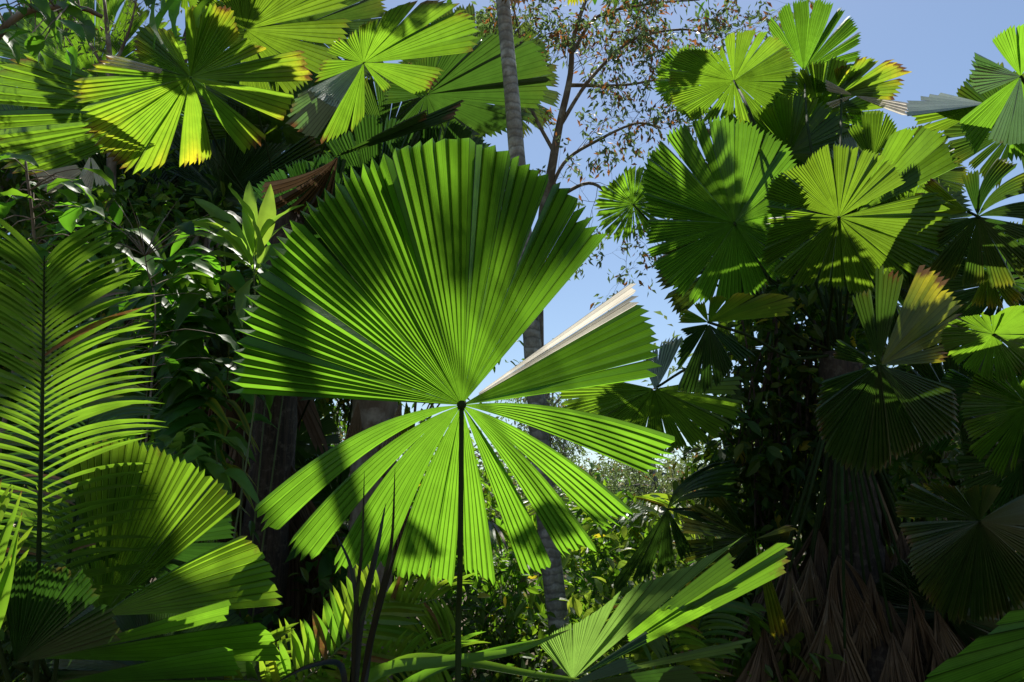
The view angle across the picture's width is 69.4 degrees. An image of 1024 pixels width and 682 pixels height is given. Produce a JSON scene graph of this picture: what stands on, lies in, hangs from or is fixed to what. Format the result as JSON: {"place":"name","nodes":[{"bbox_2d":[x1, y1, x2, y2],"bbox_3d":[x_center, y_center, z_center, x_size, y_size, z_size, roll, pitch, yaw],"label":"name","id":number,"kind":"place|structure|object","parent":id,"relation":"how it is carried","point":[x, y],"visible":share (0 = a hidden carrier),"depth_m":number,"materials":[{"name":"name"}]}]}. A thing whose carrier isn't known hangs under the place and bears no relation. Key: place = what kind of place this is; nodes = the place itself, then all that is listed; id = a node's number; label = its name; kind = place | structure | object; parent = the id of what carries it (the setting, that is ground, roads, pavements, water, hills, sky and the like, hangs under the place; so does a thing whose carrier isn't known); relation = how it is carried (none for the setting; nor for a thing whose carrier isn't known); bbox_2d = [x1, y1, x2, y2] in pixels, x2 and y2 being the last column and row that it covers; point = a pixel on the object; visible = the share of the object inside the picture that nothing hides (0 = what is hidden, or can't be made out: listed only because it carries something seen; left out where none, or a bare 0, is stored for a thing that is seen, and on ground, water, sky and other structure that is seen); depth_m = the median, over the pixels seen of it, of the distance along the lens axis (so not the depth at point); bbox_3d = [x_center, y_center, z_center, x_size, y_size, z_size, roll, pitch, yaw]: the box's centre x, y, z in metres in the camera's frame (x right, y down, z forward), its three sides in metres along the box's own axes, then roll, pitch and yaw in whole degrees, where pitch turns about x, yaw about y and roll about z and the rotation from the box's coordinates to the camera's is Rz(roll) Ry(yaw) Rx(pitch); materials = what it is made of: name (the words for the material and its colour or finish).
{"place":"outdoors","nodes":[
{"label":"outdoors","id":0,"kind":"place"},
{"bbox_2d":[13,535,804,681],"bbox_3d":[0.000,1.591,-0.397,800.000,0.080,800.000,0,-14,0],"label":"ground","id":1,"kind":"structure","parent":0,"point":[465,599],"depth_m":18.58,"materials":[{"name":"green soil"}]},
{"bbox_2d":[0,478,21,627],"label":"grassy plant","id":2,"kind":"object","parent":1,"relation":"on","point":[6,577],"visible":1,"depth_m":1.50,"materials":[{"name":"green plant"}]},
{"bbox_2d":[0,0,102,77],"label":"broad leaf tree","id":3,"kind":"object","parent":1,"relation":"on","point":[84,28],"visible":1,"depth_m":2.61,"materials":[{"name":"green plant"}]},
{"bbox_2d":[0,106,106,381],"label":"rainforest tree","id":4,"kind":"object","parent":1,"relation":"on","point":[9,178],"visible":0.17,"depth_m":8.72,"materials":[{"name":"green plant"}]},
{"bbox_2d":[0,152,115,452],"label":"broad leaf plant","id":5,"kind":"object","parent":1,"relation":"on","point":[68,215],"visible":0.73,"depth_m":3.00,"materials":[{"name":"green plant"}]},
{"bbox_2d":[0,218,168,681],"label":"feather palm","id":6,"kind":"object","parent":1,"relation":"on","point":[85,371],"visible":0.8,"depth_m":1.97,"materials":[{"name":"green plant"}]},
{"bbox_2d":[40,210,168,672],"bbox_3d":[-3.029,0.913,5.183,1.027,3.936,0.692,2,-14,-7],"label":"broad leaf shrub","id":7,"kind":"object","parent":1,"relation":"on","point":[146,233],"visible":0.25,"depth_m":5.48,"materials":[{"name":"green plant"}]},
{"bbox_2d":[29,0,181,430],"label":"thin tree","id":8,"kind":"object","parent":1,"relation":"on","point":[111,164],"visible":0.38,"depth_m":8.99,"materials":[{"name":"green plant"}]},
{"bbox_2d":[19,0,220,557],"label":"rainforest tree","id":9,"kind":"object","parent":1,"relation":"on","point":[184,39],"depth_m":14.57,"materials":[{"name":"green plant"}]},
{"bbox_2d":[0,415,242,681],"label":"shrub","id":10,"kind":"object","parent":1,"relation":"on","point":[14,671],"visible":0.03,"depth_m":5.06,"materials":[{"name":"green plant"}]},
{"bbox_2d":[0,149,245,449],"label":"rainforest tree","id":11,"kind":"object","parent":1,"relation":"on","point":[105,197],"visible":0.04,"depth_m":8.90,"materials":[{"name":"green plant"}]},
{"bbox_2d":[0,371,282,681],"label":"fan palm","id":12,"kind":"object","parent":1,"relation":"on","point":[138,636],"visible":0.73,"depth_m":2.03,"materials":[{"name":"green plant"}]},
{"bbox_2d":[0,521,303,681],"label":"shrub","id":13,"kind":"object","parent":1,"relation":"on","point":[267,614],"visible":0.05,"depth_m":4.88,"materials":[{"name":"green plant"}]},
{"bbox_2d":[92,255,214,447],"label":"broad leaf shrub","id":14,"kind":"object","parent":1,"relation":"on","point":[179,286],"visible":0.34,"depth_m":4.84,"materials":[{"name":"green plant"}]},
{"bbox_2d":[69,191,242,441],"bbox_3d":[-2.093,0.814,4.133,0.920,3.621,1.346,8,-16,-30],"label":"broad leaf plant","id":15,"kind":"object","parent":1,"relation":"on","point":[116,212],"visible":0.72,"depth_m":4.30,"materials":[{"name":"green plant"}]},
{"bbox_2d":[114,0,209,51],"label":"broad leaf tree","id":16,"kind":"object","parent":1,"relation":"on","point":[172,7],"visible":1,"depth_m":2.89,"materials":[{"name":"plant"}]},
{"bbox_2d":[2,174,333,560],"bbox_3d":[-3.990,0.798,8.471,3.546,5.783,3.512,0,-14,0],"label":"rainforest tree","id":17,"kind":"object","parent":1,"relation":"on","point":[218,350],"visible":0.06,"depth_m":8.25,"materials":[{"name":"green plant"}]},
{"bbox_2d":[129,255,239,569],"bbox_3d":[-2.298,1.095,4.848,1.172,3.421,0.781,0,-14,0],"label":"broad leaf shrub","id":18,"kind":"object","parent":1,"relation":"on","point":[220,326],"visible":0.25,"depth_m":4.87,"materials":[{"name":"green plant"}]},
{"bbox_2d":[149,423,259,559],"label":"broad leaf shrub","id":19,"kind":"object","parent":1,"relation":"on","point":[218,471],"visible":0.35,"depth_m":4.34,"materials":[{"name":"green plant"}]},
{"bbox_2d":[134,218,275,541],"bbox_3d":[-1.999,0.940,4.518,1.070,3.563,0.919,0,-14,0],"label":"broad leaf shrub","id":20,"kind":"object","parent":1,"relation":"on","point":[184,397],"visible":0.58,"depth_m":4.72,"materials":[{"name":"green plant"}]},
{"bbox_2d":[201,375,259,542],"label":"broad leaf shrub","id":21,"kind":"object","parent":1,"relation":"on","point":[223,424],"visible":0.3,"depth_m":4.76,"materials":[{"name":"green plant"}]},
{"bbox_2d":[172,181,303,538],"bbox_3d":[-1.610,0.784,4.013,0.705,3.621,0.638,7,-16,-26],"label":"broad leaf shrub","id":22,"kind":"object","parent":1,"relation":"on","point":[256,233],"visible":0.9,"depth_m":4.32,"materials":[{"name":"green plant"}]},
{"bbox_2d":[200,324,286,623],"bbox_3d":[-1.883,1.310,5.098,1.070,3.126,0.651,0,-14,0],"label":"broad leaf shrub","id":23,"kind":"object","parent":1,"relation":"on","point":[268,400],"visible":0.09,"depth_m":5.31,"materials":[{"name":"green plant"}]},
{"bbox_2d":[112,181,423,459],"bbox_3d":[-3.102,1.028,9.506,3.993,5.838,4.634,0,-14,0],"label":"rainforest tree","id":24,"kind":"object","parent":1,"relation":"on","point":[324,406],"depth_m":9.06,"materials":[{"name":"green plant"}]},
{"bbox_2d":[0,0,560,666],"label":"fan palm","id":25,"kind":"object","parent":1,"relation":"on","point":[254,92],"visible":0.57,"depth_m":5.69,"materials":[{"name":"green plant"}]},
{"bbox_2d":[278,471,397,681],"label":"strap leaf plant","id":26,"kind":"object","parent":1,"relation":"on","point":[359,614],"visible":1,"depth_m":1.74,"materials":[{"name":"green plant"}]},
{"bbox_2d":[193,561,489,681],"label":"feather palm","id":27,"kind":"object","parent":1,"relation":"on","point":[400,605],"visible":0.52,"depth_m":2.53,"materials":[{"name":"green plant"}]},
{"bbox_2d":[285,517,411,634],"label":"broad leaf shrub","id":28,"kind":"object","parent":1,"relation":"on","point":[326,567],"visible":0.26,"depth_m":5.48,"materials":[{"name":"green plant"}]},
{"bbox_2d":[306,399,420,484],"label":"gum tree","id":29,"kind":"object","parent":1,"relation":"on","point":[341,433],"visible":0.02,"depth_m":16.54,"materials":[{"name":"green plant"}]},
{"bbox_2d":[234,113,516,681],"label":"fan palm","id":30,"kind":"object","parent":1,"relation":"on","point":[365,414],"visible":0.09,"depth_m":6.07,"materials":[{"name":"green plant"}]},
{"bbox_2d":[165,0,586,679],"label":"tree trunk","id":31,"kind":"object","parent":1,"relation":"on","point":[553,580],"visible":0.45,"depth_m":5.29,"materials":[{"name":"grey plant"}]},
{"bbox_2d":[269,540,504,681],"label":"shrub","id":32,"kind":"object","parent":1,"relation":"on","point":[325,583],"visible":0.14,"depth_m":5.17,"materials":[{"name":"green plant"}]},
{"bbox_2d":[291,506,513,626],"bbox_3d":[-0.995,2.336,6.518,2.056,1.781,1.792,0,-14,0],"label":"feather palm","id":33,"kind":"object","parent":1,"relation":"on","point":[495,529],"visible":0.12,"depth_m":6.27,"materials":[{"name":"green plant"}]},
{"bbox_2d":[336,340,523,448],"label":"rainforest tree","id":34,"kind":"object","parent":1,"relation":"on","point":[414,405],"visible":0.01,"depth_m":10.14,"materials":[{"name":"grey plant"}]},
{"bbox_2d":[395,445,499,618],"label":"shrub","id":35,"kind":"object","parent":1,"relation":"on","point":[497,509],"visible":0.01,"depth_m":7.83,"materials":[{"name":"green plant"}]},
{"bbox_2d":[228,138,674,681],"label":"fan palm","id":36,"kind":"object","parent":1,"relation":"on","point":[446,276],"visible":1,"depth_m":1.95,"materials":[{"name":"green plant"}]},
{"bbox_2d":[405,461,524,584],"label":"gum tree","id":37,"kind":"object","parent":1,"relation":"on","point":[497,517],"visible":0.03,"depth_m":21.48,"materials":[{"name":"green plant"}]},
{"bbox_2d":[400,403,530,640],"bbox_3d":[-0.866,2.391,9.312,2.534,3.148,2.390,0,-14,0],"label":"rainforest tree","id":38,"kind":"object","parent":1,"relation":"on","point":[493,504],"visible":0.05,"depth_m":9.16,"materials":[{"name":"green plant"}]},
{"bbox_2d":[359,629,590,681],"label":"strap leaf plant","id":39,"kind":"object","parent":1,"relation":"on","point":[431,664],"visible":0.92,"depth_m":2.13,"materials":[{"name":"leaf"}]},
{"bbox_2d":[401,564,572,681],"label":"shrub","id":40,"kind":"object","parent":1,"relation":"on","point":[482,674],"visible":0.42,"depth_m":6.09,"materials":[{"name":"green plant"}]},
{"bbox_2d":[4,577,981,681],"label":"ground cover","id":41,"kind":"object","parent":1,"relation":"on","point":[523,666],"visible":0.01,"depth_m":5.24,"materials":[{"name":"green plant"}]},
{"bbox_2d":[14,311,1022,574],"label":"forest","id":42,"kind":"object","parent":1,"relation":"on","point":[672,369],"visible":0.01,"depth_m":26.91,"materials":[{"name":"green plant"}]},
{"bbox_2d":[415,518,634,680],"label":"shrub","id":43,"kind":"object","parent":1,"relation":"on","point":[515,578],"visible":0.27,"depth_m":6.86,"materials":[{"name":"green plant"}]},
{"bbox_2d":[469,338,602,508],"bbox_3d":[0.898,3.207,19.873,3.428,6.611,4.156,11,-18,-37],"label":"gum tree","id":44,"kind":"object","parent":1,"relation":"on","point":[556,444],"visible":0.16,"depth_m":20.10,"materials":[{"name":"green plant"}]},
{"bbox_2d":[461,568,641,681],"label":"shrub","id":45,"kind":"object","parent":1,"relation":"on","point":[532,617],"visible":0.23,"depth_m":5.61,"materials":[{"name":"green plant"}]},
{"bbox_2d":[534,472,680,648],"bbox_3d":[1.021,2.413,7.456,1.846,2.130,2.265,0,-14,0],"label":"shrub","id":46,"kind":"object","parent":1,"relation":"on","point":[604,554],"visible":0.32,"depth_m":7.26,"materials":[{"name":"green plant"}]},
{"bbox_2d":[502,493,718,569],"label":"feather palm","id":47,"kind":"object","parent":1,"relation":"on","point":[645,505],"visible":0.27,"depth_m":8.51,"materials":[{"name":"green plant"}]},
{"bbox_2d":[553,455,677,554],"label":"gum tree","id":48,"kind":"object","parent":1,"relation":"on","point":[615,487],"visible":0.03,"depth_m":18.06,"materials":[{"name":"green plant"}]},
{"bbox_2d":[426,0,819,668],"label":"thin tree","id":49,"kind":"object","parent":1,"relation":"on","point":[582,40],"visible":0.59,"depth_m":8.95,"materials":[{"name":"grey plant"}]},
{"bbox_2d":[555,462,690,598],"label":"shrub","id":50,"kind":"object","parent":1,"relation":"on","point":[623,490],"visible":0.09,"depth_m":8.68,"materials":[{"name":"green plant"}]},
{"bbox_2d":[587,0,709,21],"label":"rainforest tree","id":51,"kind":"object","parent":1,"relation":"on","point":[637,2],"visible":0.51,"depth_m":18.07,"materials":[{"name":"green plant"}]},
{"bbox_2d":[583,442,719,578],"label":"gum tree","id":52,"kind":"object","parent":1,"relation":"on","point":[655,484],"visible":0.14,"depth_m":19.45,"materials":[{"name":"green plant"}]},
{"bbox_2d":[540,533,793,681],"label":"fan palm","id":53,"kind":"object","parent":1,"relation":"on","point":[720,582],"visible":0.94,"depth_m":2.41,"materials":[{"name":"green plant"}]},
{"bbox_2d":[524,501,819,681],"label":"shrub","id":54,"kind":"object","parent":1,"relation":"on","point":[574,602],"visible":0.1,"depth_m":5.47,"materials":[{"name":"green plant"}]},
{"bbox_2d":[572,597,783,680],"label":"feather palm","id":55,"kind":"object","parent":1,"relation":"on","point":[724,616],"visible":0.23,"depth_m":4.19,"materials":[{"name":"green plant"}]},
{"bbox_2d":[614,460,796,649],"bbox_3d":[1.607,1.778,4.686,1.537,2.017,1.459,9,-16,-31],"label":"fan palm","id":56,"kind":"object","parent":1,"relation":"on","point":[689,550],"visible":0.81,"depth_m":4.84,"materials":[{"name":"green plant"}]},
{"bbox_2d":[661,435,754,563],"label":"gum tree","id":57,"kind":"object","parent":1,"relation":"on","point":[697,536],"visible":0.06,"depth_m":18.45,"materials":[{"name":"green plant"}]},
{"bbox_2d":[579,535,846,681],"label":"shrub","id":58,"kind":"object","parent":1,"relation":"on","point":[756,634],"visible":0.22,"depth_m":4.56,"materials":[{"name":"green plant"}]},
{"bbox_2d":[674,498,805,629],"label":"shrub","id":59,"kind":"object","parent":1,"relation":"on","point":[692,562],"depth_m":7.19,"materials":[{"name":"green plant"}]},
{"bbox_2d":[559,0,985,681],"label":"fan palm","id":60,"kind":"object","parent":1,"relation":"on","point":[797,170],"visible":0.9,"depth_m":4.36,"materials":[{"name":"green plant"}]},
{"bbox_2d":[654,250,998,587],"bbox_3d":[2.358,1.085,5.473,2.510,3.756,1.988,0,-14,0],"label":"vine thicket","id":61,"kind":"object","parent":60,"relation":"attached to","point":[788,384],"visible":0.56,"depth_m":5.26,"materials":[{"name":"green plant"}]},
{"bbox_2d":[713,303,1023,560],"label":"rainforest tree","id":62,"kind":"object","parent":1,"relation":"on","point":[896,491],"visible":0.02,"depth_m":7.45,"materials":[{"name":"green plant"}]},
{"bbox_2d":[883,365,1005,520],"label":"shrub","id":63,"kind":"object","parent":1,"relation":"on","point":[945,455],"visible":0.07,"depth_m":6.31,"materials":[{"name":"green plant"}]},
{"bbox_2d":[875,423,1023,647],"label":"fan palm","id":64,"kind":"object","parent":1,"relation":"on","point":[958,572],"visible":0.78,"depth_m":3.72,"materials":[{"name":"green plant"}]},
{"bbox_2d":[885,300,1019,554],"bbox_3d":[4.794,1.418,7.623,3.368,4.178,3.258,0,-14,0],"label":"rainforest tree","id":65,"kind":"object","parent":1,"relation":"on","point":[952,482],"visible":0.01,"depth_m":7.16,"materials":[{"name":"green plant"}]},
{"bbox_2d":[885,340,1021,554],"bbox_3d":[5.287,1.302,7.134,3.061,4.173,3.600,5,-15,-20],"label":"rainforest tree","id":66,"kind":"object","parent":1,"relation":"on","point":[989,511],"visible":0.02,"depth_m":7.00,"materials":[{"name":"green plant"}]},
{"bbox_2d":[906,24,1023,478],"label":"fan palm","id":67,"kind":"object","parent":1,"relation":"on","point":[983,109],"visible":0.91,"depth_m":3.84,"materials":[{"name":"green plant"}]},
{"bbox_2d":[924,609,1023,681],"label":"fan palm","id":68,"kind":"object","parent":1,"relation":"on","point":[996,654],"visible":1,"depth_m":2.48,"materials":[{"name":"green plant"}]},
{"bbox_2d":[0,0,1023,525],"label":"sky","id":69,"kind":"structure","parent":0,"point":[937,41],"materials":[{"name":"blue"}]}
]}

